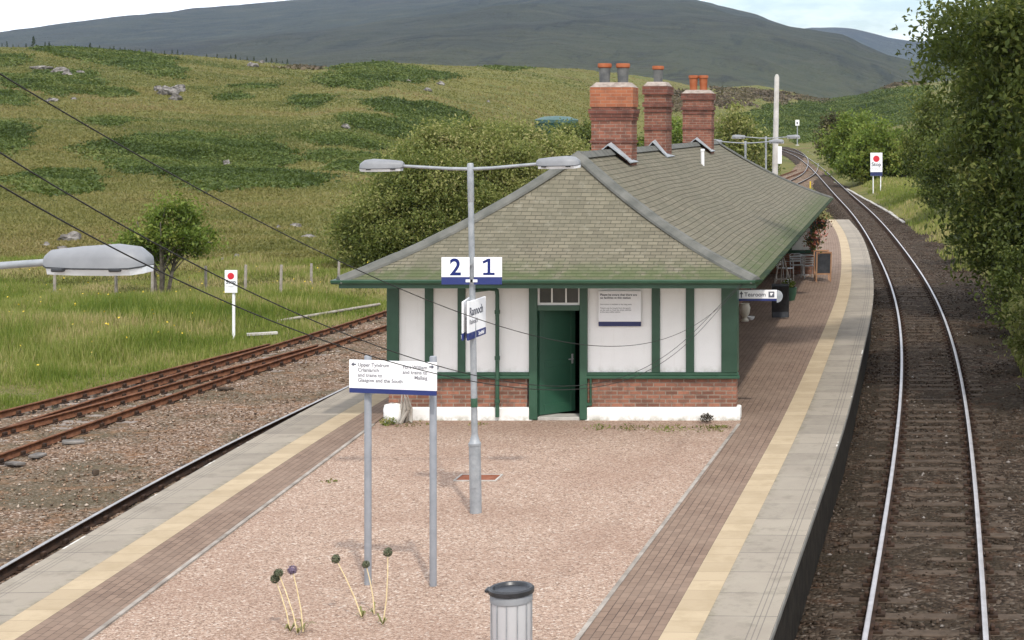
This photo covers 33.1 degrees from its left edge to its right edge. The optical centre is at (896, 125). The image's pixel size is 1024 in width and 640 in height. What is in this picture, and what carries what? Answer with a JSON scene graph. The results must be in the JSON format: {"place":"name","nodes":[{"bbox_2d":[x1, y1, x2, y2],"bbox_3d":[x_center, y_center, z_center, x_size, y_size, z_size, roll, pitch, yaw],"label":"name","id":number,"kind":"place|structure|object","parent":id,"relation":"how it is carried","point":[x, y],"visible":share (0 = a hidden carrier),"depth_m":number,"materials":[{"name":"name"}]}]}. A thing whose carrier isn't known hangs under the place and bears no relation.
{"place":"outdoors","nodes":[
{"label":"outdoors","id":0,"kind":"place"},
{"bbox_2d":[15,397,388,639],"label":"block paving","id":1,"kind":"structure","parent":0,"point":[88,613],"depth_m":21.06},
{"bbox_2d":[0,159,823,582],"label":"siding ballast","id":2,"kind":"structure","parent":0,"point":[28,511],"depth_m":33.86,"materials":[{"name":"gravel"}]},
{"bbox_2d":[4,461,25,465],"bbox_3d":[-16.918,6.490,31.453,0.400,0.060,0.200,-3,-7,31],"label":"broken slab","id":3,"kind":"object","parent":2,"relation":"on","point":[14,463],"depth_m":31.36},
{"bbox_2d":[28,452,46,458],"bbox_3d":[-16.894,6.490,32.232,0.200,0.060,0.400,6,-3,-4],"label":"broken slab","id":4,"kind":"object","parent":2,"relation":"on","point":[36,455],"depth_m":32.14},
{"bbox_2d":[62,439,83,444],"bbox_3d":[-16.893,6.490,33.620,0.400,0.060,0.200,3,4,-31],"label":"broken slab","id":5,"kind":"object","parent":2,"relation":"on","point":[71,441],"depth_m":33.56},
{"bbox_2d":[0,343,318,436],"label":"railway track","id":6,"kind":"structure","parent":2,"relation":"on","point":[62,400],"depth_m":39.56,"materials":[{"name":"metal"}]},
{"bbox_2d":[0,313,386,579],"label":"siding stones","id":7,"kind":"object","parent":2,"relation":"on","point":[143,440],"visible":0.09,"depth_m":35.48,"materials":[{"name":"gravel"}]},
{"bbox_2d":[217,387,233,389],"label":"broken slab","id":8,"kind":"structure","parent":2,"relation":"on","point":[225,388],"depth_m":40.33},
{"bbox_2d":[0,169,807,472],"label":"railway track","id":9,"kind":"structure","parent":2,"relation":"on","point":[45,442],"depth_m":41.04,"materials":[{"name":"metal"}]},
{"bbox_2d":[0,148,817,583],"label":"railway track","id":10,"kind":"structure","parent":2,"relation":"on","point":[58,540],"depth_m":28.11,"materials":[{"name":"metal"}]},
{"bbox_2d":[91,418,742,639],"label":"gravel bed","id":11,"kind":"object","parent":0,"point":[569,520],"visible":0.94,"depth_m":21.72,"materials":[{"name":"gravel"}]},
{"bbox_2d":[0,244,153,275],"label":"lamp post","id":12,"kind":"object","parent":11,"relation":"on","point":[100,260],"visible":0.97,"depth_m":9.70,"materials":[{"name":"metal"}]},
{"bbox_2d":[83,424,374,639],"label":"gravel kerb","id":13,"kind":"structure","parent":11,"relation":"on","point":[97,631],"depth_m":21.06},
{"bbox_2d":[270,574,298,631],"bbox_3d":[-6.587,5.148,17.635,0.334,0.607,0.274,0,0,-9],"label":"seed head","id":14,"kind":"object","parent":11,"relation":"on","point":[274,578],"visible":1,"depth_m":17.67},
{"bbox_2d":[273,568,310,632],"bbox_3d":[-6.498,5.110,17.583,0.420,0.685,0.181,0,0,7],"label":"seed head","id":15,"kind":"object","parent":11,"relation":"on","point":[278,571],"visible":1,"depth_m":17.60},
{"bbox_2d":[287,565,316,631],"bbox_3d":[-6.404,5.095,17.694,0.346,0.712,0.150,0,0,0],"label":"seed head","id":16,"kind":"object","parent":11,"relation":"on","point":[291,570],"visible":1,"depth_m":17.65},
{"bbox_2d":[331,554,365,617],"bbox_3d":[-6.038,5.105,18.188,0.469,0.695,0.198,0,0,16],"label":"seed head","id":17,"kind":"object","parent":11,"relation":"on","point":[335,559],"visible":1,"depth_m":18.16},
{"bbox_2d":[361,560,375,613],"bbox_3d":[-5.869,5.157,18.303,0.164,0.589,0.200,0,0,-43],"label":"seed head","id":18,"kind":"object","parent":11,"relation":"on","point":[363,564],"visible":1,"depth_m":18.29},
{"bbox_2d":[375,547,392,624],"bbox_3d":[-5.628,5.034,17.888,0.224,0.835,0.218,0,0,0],"label":"seed head","id":19,"kind":"object","parent":11,"relation":"on","point":[387,552],"visible":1,"depth_m":17.92},
{"bbox_2d":[349,355,438,586],"bbox_3d":[-5.934,4.119,19.376,1.120,2.762,0.283,0,0,4],"label":"direction sign","id":20,"kind":"object","parent":11,"relation":"on","point":[368,376],"visible":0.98,"depth_m":19.40,"materials":[{"name":"grey"}]},
{"bbox_2d":[379,394,412,425],"bbox_3d":[-9.153,5.196,29.993,0.554,0.656,0.557,0,0,0],"label":"stone planter","id":21,"kind":"object","parent":11,"relation":"on","point":[398,413],"visible":0.97,"depth_m":29.98,"materials":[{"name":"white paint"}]},
{"bbox_2d":[359,156,580,513],"bbox_3d":[-5.971,2.960,23.109,3.100,5.021,0.275,-1,0,0],"label":"lamp post","id":22,"kind":"object","parent":11,"relation":"on","point":[387,165],"visible":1,"depth_m":23.07,"materials":[{"name":"metal"}]},
{"bbox_2d":[441,257,472,284],"bbox_3d":[-6.169,2.044,23.034,0.443,0.384,0.052,0,0,0],"label":"platform sign","id":23,"kind":"object","parent":22,"relation":"attached to","point":[455,270],"visible":1,"depth_m":23.02,"materials":[{"name":"white"}]},
{"bbox_2d":[461,297,468,340],"bbox_3d":[-6.046,2.725,23.125,0.088,0.540,0.660,0,0,-6],"label":"name board","id":24,"kind":"object","parent":22,"relation":"attached to","point":[464,321],"visible":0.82,"depth_m":22.90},
{"bbox_2d":[467,296,485,340],"bbox_3d":[-5.965,2.725,23.177,0.088,0.540,0.752,0,0,4],"label":"name board","id":25,"kind":"object","parent":22,"relation":"attached to","point":[476,308],"visible":0.99,"depth_m":23.14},
{"bbox_2d":[470,257,501,284],"bbox_3d":[-5.763,2.044,23.034,0.443,0.384,0.052,0,0,0],"label":"platform sign","id":26,"kind":"object","parent":22,"relation":"attached to","point":[487,270],"visible":1,"depth_m":23.02,"materials":[{"name":"white"}]},
{"bbox_2d":[453,474,502,480],"bbox_3d":[-6.473,5.464,25.375,0.660,0.036,0.460,0,0,0],"label":"inspection cover","id":27,"kind":"object","parent":11,"relation":"on","point":[484,477],"visible":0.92,"depth_m":25.36,"materials":[{"name":"metal"}]},
{"bbox_2d":[484,581,533,639],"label":"litter bin","id":28,"kind":"object","parent":11,"relation":"on","point":[510,610],"visible":1,"depth_m":16.38,"materials":[{"name":"grey plastic"}]},
{"bbox_2d":[613,423,649,430],"bbox_3d":[-4.778,5.447,29.533,0.645,0.091,0.567,0,0,-11],"label":"weed tuft","id":29,"kind":"object","parent":11,"relation":"on","point":[629,428],"visible":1,"depth_m":29.52,"materials":[{"name":"green plant"}]},
{"bbox_2d":[573,424,739,639],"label":"gravel kerb","id":30,"kind":"structure","parent":11,"relation":"on","point":[582,631],"depth_m":21.17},
{"bbox_2d":[651,424,690,432],"bbox_3d":[-4.039,5.446,29.465,0.738,0.111,0.816,0,0,0],"label":"weed tuft","id":31,"kind":"object","parent":11,"relation":"on","point":[667,427],"visible":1,"depth_m":29.45,"materials":[{"name":"green plant"}]},
{"bbox_2d":[700,413,713,422],"bbox_3d":[-3.478,5.357,30.037,0.261,0.200,0.288,0,0,0],"label":"dead plant","id":32,"kind":"object","parent":11,"relation":"on","point":[704,416],"visible":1,"depth_m":30.01,"materials":[{"name":"grey plant"}]},
{"bbox_2d":[692,424,729,432],"bbox_3d":[-3.338,5.454,29.479,0.739,0.101,0.737,0,0,-31],"label":"weed tuft","id":33,"kind":"object","parent":11,"relation":"on","point":[712,426],"visible":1,"depth_m":29.49,"materials":[{"name":"green plant"}]},
{"bbox_2d":[0,0,958,98],"bbox_3d":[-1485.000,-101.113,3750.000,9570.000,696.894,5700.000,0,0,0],"label":"mountain","id":34,"kind":"structure","parent":0,"point":[680,41],"depth_m":2970.97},
{"bbox_2d":[0,0,993,40],"label":"sky","id":35,"kind":"structure","parent":0,"point":[878,17],"materials":[{"name":"white"}]},
{"bbox_2d":[0,46,1023,409],"bbox_3d":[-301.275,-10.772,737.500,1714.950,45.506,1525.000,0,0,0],"label":"ground","id":36,"kind":"structure","parent":0,"point":[806,149],"depth_m":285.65,"materials":[{"name":"green plant"}]},
{"bbox_2d":[29,65,53,69],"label":"moor rock","id":37,"kind":"object","parent":36,"relation":"on","point":[42,67],"visible":0.56,"depth_m":322.56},
{"bbox_2d":[50,67,70,71],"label":"moor rock","id":38,"kind":"object","parent":36,"relation":"on","point":[56,69],"visible":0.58,"depth_m":316.79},
{"bbox_2d":[57,231,80,240],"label":"moor rock","id":39,"kind":"object","parent":36,"relation":"on","point":[74,235],"visible":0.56,"depth_m":90.69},
{"bbox_2d":[114,276,117,292],"bbox_3d":[-29.372,5.897,61.677,0.117,1.331,0.114,0,0,0],"label":"fence post","id":40,"kind":"object","parent":36,"relation":"on","point":[116,284],"visible":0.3,"depth_m":61.64,"materials":[{"name":"grey wood"}]},
{"bbox_2d":[151,269,153,290],"bbox_3d":[-27.494,5.934,60.540,0.117,1.311,0.114,0,0,0],"label":"fence post","id":41,"kind":"object","parent":36,"relation":"on","point":[152,280],"visible":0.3,"depth_m":60.49,"materials":[{"name":"grey wood"}]},
{"bbox_2d":[101,186,232,291],"bbox_3d":[-27.357,4.471,61.147,4.913,4.448,3.280,0,0,0],"label":"tree","id":42,"kind":"object","parent":36,"relation":"on","point":[174,236],"visible":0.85,"depth_m":60.97,"materials":[{"name":"green plant"}]},
{"bbox_2d":[157,85,180,94],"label":"moor rock","id":43,"kind":"object","parent":36,"relation":"on","point":[165,90],"visible":0.73,"depth_m":288.36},
{"bbox_2d":[168,93,182,99],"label":"moor rock","id":44,"kind":"object","parent":36,"relation":"on","point":[175,96],"visible":0.62,"depth_m":273.97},
{"bbox_2d":[171,84,185,91],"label":"moor rock","id":45,"kind":"object","parent":36,"relation":"on","point":[181,87],"visible":0.55,"depth_m":293.54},
{"bbox_2d":[4,262,367,364],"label":"wild flowers","id":46,"kind":"object","parent":36,"relation":"on","point":[152,309],"visible":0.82,"depth_m":56.24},
{"bbox_2d":[0,252,386,414],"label":"verge grass","id":47,"kind":"structure","parent":36,"relation":"on","point":[49,320],"depth_m":52.18,"materials":[{"name":"plant"}]},
{"bbox_2d":[247,331,277,335],"bbox_3d":[-19.518,6.410,50.423,0.900,0.080,0.180,0,0,-29],"label":"timber offcut","id":48,"kind":"object","parent":47,"relation":"on","point":[263,333],"visible":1,"depth_m":50.40,"materials":[{"name":"wood"}]},
{"bbox_2d":[204,266,206,288],"bbox_3d":[-26.371,5.992,62.592,0.129,1.245,0.114,0,0,0],"label":"fence post","id":49,"kind":"object","parent":36,"relation":"on","point":[205,278],"visible":0.65,"depth_m":62.55,"materials":[{"name":"grey wood"}]},
{"bbox_2d":[225,270,236,337],"bbox_3d":[-20.302,5.630,50.043,0.375,2.428,0.139,0,0,0],"label":"stop board","id":50,"kind":"object","parent":36,"relation":"on","point":[230,275],"visible":0.91,"depth_m":49.98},
{"bbox_2d":[244,265,246,288],"bbox_3d":[-24.191,5.833,60.882,0.135,1.318,0.114,0,0,0],"label":"fence post","id":51,"kind":"object","parent":36,"relation":"on","point":[245,276],"visible":0.65,"depth_m":60.83,"materials":[{"name":"grey wood"}]},
{"bbox_2d":[279,265,282,291],"bbox_3d":[-22.890,5.841,60.935,0.137,1.320,0.114,0,0,0],"label":"fence post","id":52,"kind":"object","parent":36,"relation":"on","point":[281,277],"visible":0.65,"depth_m":60.89,"materials":[{"name":"grey wood"}]},
{"bbox_2d":[310,263,312,283],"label":"fence post","id":53,"kind":"object","parent":36,"relation":"on","point":[311,272],"visible":0.65,"depth_m":66.06,"materials":[{"name":"grey wood"}]},
{"bbox_2d":[277,303,380,322],"bbox_3d":[-19.370,6.400,56.073,0.100,0.100,5.400,0,0,19],"label":"old pipe","id":54,"kind":"object","parent":36,"relation":"on","point":[344,310],"visible":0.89,"depth_m":56.35,"materials":[{"name":"grey metal"}]},
{"bbox_2d":[308,134,508,268],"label":"willow bush","id":55,"kind":"object","parent":36,"relation":"on","point":[403,211],"visible":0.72,"depth_m":73.98,"materials":[{"name":"green plant"}]},
{"bbox_2d":[368,106,565,205],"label":"willow bush","id":56,"kind":"object","parent":36,"relation":"on","point":[506,151],"visible":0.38,"depth_m":78.45,"materials":[{"name":"green plant"}]},
{"bbox_2d":[0,45,946,196],"bbox_3d":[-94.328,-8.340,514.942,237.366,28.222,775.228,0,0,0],"label":"bracken","id":57,"kind":"object","parent":36,"relation":"on","point":[192,157],"visible":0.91,"depth_m":225.48,"materials":[{"name":"plant"}]},
{"bbox_2d":[477,108,590,175],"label":"willow bush","id":58,"kind":"object","parent":36,"relation":"on","point":[570,148],"visible":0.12,"depth_m":83.67,"materials":[{"name":"green plant"}]},
{"bbox_2d":[535,116,577,135],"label":"round tank","id":59,"kind":"object","parent":36,"relation":"on","point":[552,119],"visible":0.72,"depth_m":207.76,"materials":[{"name":"metal"}]},
{"bbox_2d":[541,115,590,150],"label":"dark bush","id":60,"kind":"object","parent":36,"relation":"on","point":[585,129],"visible":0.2,"depth_m":129.02,"materials":[{"name":"green plant"}]},
{"bbox_2d":[270,64,925,112],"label":"heather","id":61,"kind":"object","parent":36,"relation":"on","point":[745,94],"visible":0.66,"depth_m":747.13,"materials":[{"name":"plant"}]},
{"bbox_2d":[637,131,643,146],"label":"platform end tree","id":62,"kind":"object","parent":36,"relation":"on","point":[639,138],"visible":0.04,"depth_m":169.47,"materials":[{"name":"green plant"}]},
{"bbox_2d":[637,116,682,146],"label":"platform end tree","id":63,"kind":"object","parent":36,"relation":"on","point":[677,130],"visible":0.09,"depth_m":159.56,"materials":[{"name":"green plant"}]},
{"bbox_2d":[714,97,769,166],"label":"platform end tree","id":64,"kind":"object","parent":36,"relation":"on","point":[738,122],"visible":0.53,"depth_m":149.51,"materials":[{"name":"green plant"}]},
{"bbox_2d":[735,116,782,172],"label":"platform end tree","id":65,"kind":"object","parent":36,"relation":"on","point":[769,164],"visible":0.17,"depth_m":164.61,"materials":[{"name":"green plant"}]},
{"bbox_2d":[773,315,871,639],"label":"platform wall","id":66,"kind":"structure","parent":36,"relation":"on","point":[790,619],"depth_m":24.62,"materials":[{"name":"concrete"}]},
{"bbox_2d":[696,219,873,639],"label":"platform coping","id":67,"kind":"object","parent":66,"relation":"on","point":[748,603],"visible":1,"depth_m":24.13,"materials":[{"name":"concrete"}]},
{"bbox_2d":[770,296,873,639],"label":"coping edge","id":68,"kind":"object","parent":66,"relation":"on","point":[793,577],"visible":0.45,"depth_m":22.55,"materials":[{"name":"concrete"}]},
{"bbox_2d":[811,104,847,158],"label":"lineside tree","id":69,"kind":"object","parent":36,"relation":"on","point":[827,121],"visible":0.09,"depth_m":239.50,"materials":[{"name":"green plant"}]},
{"bbox_2d":[812,104,880,171],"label":"lineside tree","id":70,"kind":"object","parent":36,"relation":"on","point":[836,137],"visible":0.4,"depth_m":198.70,"materials":[{"name":"green plant"}]},
{"bbox_2d":[825,110,908,182],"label":"lineside tree","id":71,"kind":"object","parent":36,"relation":"on","point":[855,161],"visible":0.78,"depth_m":168.25,"materials":[{"name":"green plant"}]},
{"bbox_2d":[870,153,881,192],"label":"stop board","id":72,"kind":"object","parent":36,"relation":"on","point":[875,164],"visible":1,"depth_m":149.49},
{"bbox_2d":[880,122,921,176],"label":"lineside tree","id":73,"kind":"object","parent":36,"relation":"on","point":[899,168],"visible":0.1,"depth_m":170.74,"materials":[{"name":"green plant"}]},
{"bbox_2d":[887,85,967,194],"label":"lineside tree","id":74,"kind":"object","parent":36,"relation":"on","point":[929,121],"visible":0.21,"depth_m":127.13,"materials":[{"name":"green plant"}]},
{"bbox_2d":[906,121,972,214],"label":"lineside tree","id":75,"kind":"object","parent":36,"relation":"on","point":[938,192],"visible":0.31,"depth_m":107.32,"materials":[{"name":"green plant"}]},
{"bbox_2d":[890,0,1023,241],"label":"roadside tree","id":76,"kind":"object","parent":36,"relation":"on","point":[999,32],"visible":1,"depth_m":37.24,"materials":[{"name":"green plant"}]},
{"bbox_2d":[899,0,1023,297],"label":"roadside tree","id":77,"kind":"object","parent":36,"relation":"on","point":[975,225],"visible":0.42,"depth_m":54.38,"materials":[{"name":"green plant"}]},
{"bbox_2d":[940,175,1012,257],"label":"track shrub","id":78,"kind":"object","parent":36,"relation":"on","point":[948,242],"visible":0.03,"depth_m":74.85,"materials":[{"name":"green plant"}]},
{"bbox_2d":[941,194,1022,291],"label":"track shrub","id":79,"kind":"object","parent":36,"relation":"on","point":[978,263],"visible":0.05,"depth_m":61.61,"materials":[{"name":"green plant"}]},
{"bbox_2d":[972,227,1023,330],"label":"track shrub","id":80,"kind":"object","parent":36,"relation":"on","point":[1015,257],"visible":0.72,"depth_m":50.39,"materials":[{"name":"green plant"}]},
{"bbox_2d":[985,275,1023,364],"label":"track shrub","id":81,"kind":"object","parent":36,"relation":"on","point":[1017,341],"visible":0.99,"depth_m":43.51,"materials":[{"name":"green plant"}]},
{"bbox_2d":[580,220,840,639],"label":"block paving","id":82,"kind":"structure","parent":0,"point":[775,356],"depth_m":26.89,"materials":[{"name":"brick"}]},
{"bbox_2d":[330,63,833,419],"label":"station building","id":83,"kind":"structure","parent":82,"relation":"on","point":[698,224],"depth_m":30.40,"materials":[{"name":"tile"}]},
{"bbox_2d":[0,73,736,346],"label":"overhead wire","id":84,"kind":"object","parent":83,"relation":"attached to","point":[283,233],"visible":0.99,"depth_m":9.79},
{"bbox_2d":[0,152,741,386],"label":"overhead wire","id":85,"kind":"object","parent":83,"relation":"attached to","point":[17,163],"visible":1,"depth_m":9.12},
{"bbox_2d":[0,185,741,389],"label":"overhead wire","id":86,"kind":"object","parent":83,"relation":"attached to","point":[10,191],"visible":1,"depth_m":8.93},
{"bbox_2d":[539,311,574,414],"bbox_3d":[-6.348,4.416,30.710,0.765,1.947,0.106,0,0,-42],"label":"door","id":87,"kind":"structure","parent":83,"relation":"in","point":[556,358],"depth_m":30.70,"materials":[{"name":"green paint"}]},
{"bbox_2d":[598,291,640,325],"bbox_3d":[-5.122,3.391,30.343,0.785,0.655,0.024,0,0,0],"label":"notice board","id":88,"kind":"object","parent":83,"relation":"attached to","point":[619,308],"visible":1,"depth_m":30.34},
{"bbox_2d":[739,288,782,302],"bbox_3d":[-2.590,3.115,30.997,0.879,0.470,0.068,0,0,0],"label":"tearoom sign","id":89,"kind":"object","parent":83,"relation":"attached to","point":[761,295],"visible":0.98,"depth_m":30.97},
{"bbox_2d":[802,222,826,256],"bbox_3d":[-2.603,3.530,52.049,0.852,1.263,1.039,0,0,0],"label":"hanging basket","id":90,"kind":"object","parent":83,"relation":"hanging from","point":[813,241],"visible":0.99,"depth_m":51.91,"materials":[{"name":"pink plant"}]},
{"bbox_2d":[811,211,831,237],"bbox_3d":[-2.570,3.381,56.536,0.813,1.066,0.861,0,0,-17],"label":"hanging basket","id":91,"kind":"object","parent":83,"relation":"hanging from","point":[822,222],"visible":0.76,"depth_m":56.39,"materials":[{"name":"pink plant"}]},
{"bbox_2d":[739,303,749,321],"bbox_3d":[-4.216,5.200,45.575,0.320,0.500,0.312,0,0,0],"label":"garden urn","id":92,"kind":"object","parent":82,"relation":"on","point":[744,308],"visible":1,"depth_m":45.47,"materials":[{"name":"stone"}]},
{"bbox_2d":[659,219,851,639],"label":"warning strip","id":93,"kind":"object","parent":82,"relation":"on","point":[687,620],"visible":0.98,"depth_m":24.13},
{"bbox_2d":[732,135,799,168],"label":"lamp post","id":94,"kind":"object","parent":82,"relation":"on","point":[765,138],"visible":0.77,"depth_m":74.56,"materials":[{"name":"metal"}]},
{"bbox_2d":[772,284,788,317],"bbox_3d":[-3.285,4.964,46.383,0.480,0.897,0.790,0,0,-5],"label":"pavement sign","id":95,"kind":"object","parent":82,"relation":"on","point":[780,309],"visible":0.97,"depth_m":46.10,"materials":[{"name":"black plastic"}]},
{"bbox_2d":[774,257,790,283],"bbox_3d":[-3.774,4.826,54.048,0.710,1.268,0.704,0,0,-10],"label":"wooden easel","id":96,"kind":"object","parent":82,"relation":"on","point":[780,278],"visible":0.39,"depth_m":53.80,"materials":[{"name":"grey wood"}]},
{"bbox_2d":[776,261,793,280],"bbox_3d":[-3.918,5.024,57.381,0.516,0.854,0.502,0,0,30],"label":"cafe chair","id":97,"kind":"object","parent":82,"relation":"on","point":[783,267],"visible":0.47,"depth_m":57.47,"materials":[{"name":"metal"}]},
{"bbox_2d":[781,278,796,300],"bbox_3d":[-3.364,5.101,51.094,0.520,0.697,0.520,0,0,0],"label":"planter tub","id":98,"kind":"object","parent":82,"relation":"on","point":[792,292],"visible":0.7,"depth_m":50.97,"materials":[{"name":"green paint"}]},
{"bbox_2d":[789,253,805,276],"bbox_3d":[-3.552,5.024,58.678,0.502,0.854,0.516,0,0,-20],"label":"cafe chair","id":99,"kind":"object","parent":82,"relation":"on","point":[791,259],"visible":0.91,"depth_m":58.83,"materials":[{"name":"metal"}]},
{"bbox_2d":[793,254,811,275],"bbox_3d":[-3.409,5.082,59.726,0.700,0.735,0.700,0,0,0],"label":"cafe table","id":100,"kind":"object","parent":82,"relation":"on","point":[802,255],"visible":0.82,"depth_m":59.70,"materials":[{"name":"metal"}]},
{"bbox_2d":[800,255,815,278],"bbox_3d":[-3.130,5.024,58.369,0.502,0.854,0.516,0,0,-20],"label":"cafe chair","id":101,"kind":"object","parent":82,"relation":"on","point":[804,260],"visible":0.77,"depth_m":58.15,"materials":[{"name":"metal"}]},
{"bbox_2d":[813,250,831,281],"bbox_3d":[-2.582,4.922,57.368,0.540,1.063,0.958,0,0,-9],"label":"chalkboard","id":102,"kind":"object","parent":82,"relation":"on","point":[823,263],"visible":0.94,"depth_m":57.01,"materials":[{"name":"brown wood"}]},
{"bbox_2d":[804,27,976,64],"bbox_3d":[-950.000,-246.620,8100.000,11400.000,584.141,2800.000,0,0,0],"label":"distant mountain","id":103,"kind":"structure","parent":0,"point":[886,45],"depth_m":8628.16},
{"bbox_2d":[771,147,1023,639],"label":"trackbed","id":104,"kind":"structure","parent":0,"point":[946,600],"depth_m":30.16,"materials":[{"name":"gravel"}]},
{"bbox_2d":[836,183,904,222],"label":"cable trough","id":105,"kind":"object","parent":104,"relation":"on","point":[892,214],"visible":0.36,"depth_m":130.81,"materials":[{"name":"concrete"}]},
{"bbox_2d":[782,148,1021,639],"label":"railway track","id":106,"kind":"structure","parent":104,"relation":"on","point":[982,612],"depth_m":30.46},
{"bbox_2d":[795,199,1023,639],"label":"ballast stones","id":107,"kind":"object","parent":104,"relation":"on","point":[921,625],"visible":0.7,"depth_m":37.06,"materials":[{"name":"gravel"}]},
{"bbox_2d":[828,161,1023,377],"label":"bank grass","id":108,"kind":"structure","parent":104,"relation":"on","point":[899,189],"depth_m":121.40,"materials":[{"name":"plant"}]},
{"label":"platform end","id":109,"kind":"structure","parent":0,"visible":0},
{"bbox_2d":[0,387,374,624],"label":"platform coping","id":110,"kind":"object","parent":109,"relation":"on","point":[34,584],"visible":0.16,"depth_m":23.01,"materials":[{"name":"concrete"}]},
{"bbox_2d":[0,394,388,639],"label":"warning strip","id":111,"kind":"object","parent":110,"relation":"on","point":[30,617],"visible":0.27,"depth_m":21.83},
{"bbox_2d":[714,139,783,157],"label":"lamp post","id":112,"kind":"object","parent":109,"relation":"on","point":[774,141],"visible":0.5,"depth_m":65.96,"materials":[{"name":"metal"}]},
{"bbox_2d":[772,74,781,174],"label":"telegraph pole","id":113,"kind":"object","parent":109,"relation":"on","point":[777,156],"visible":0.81,"depth_m":89.89,"materials":[{"name":"white wood"}]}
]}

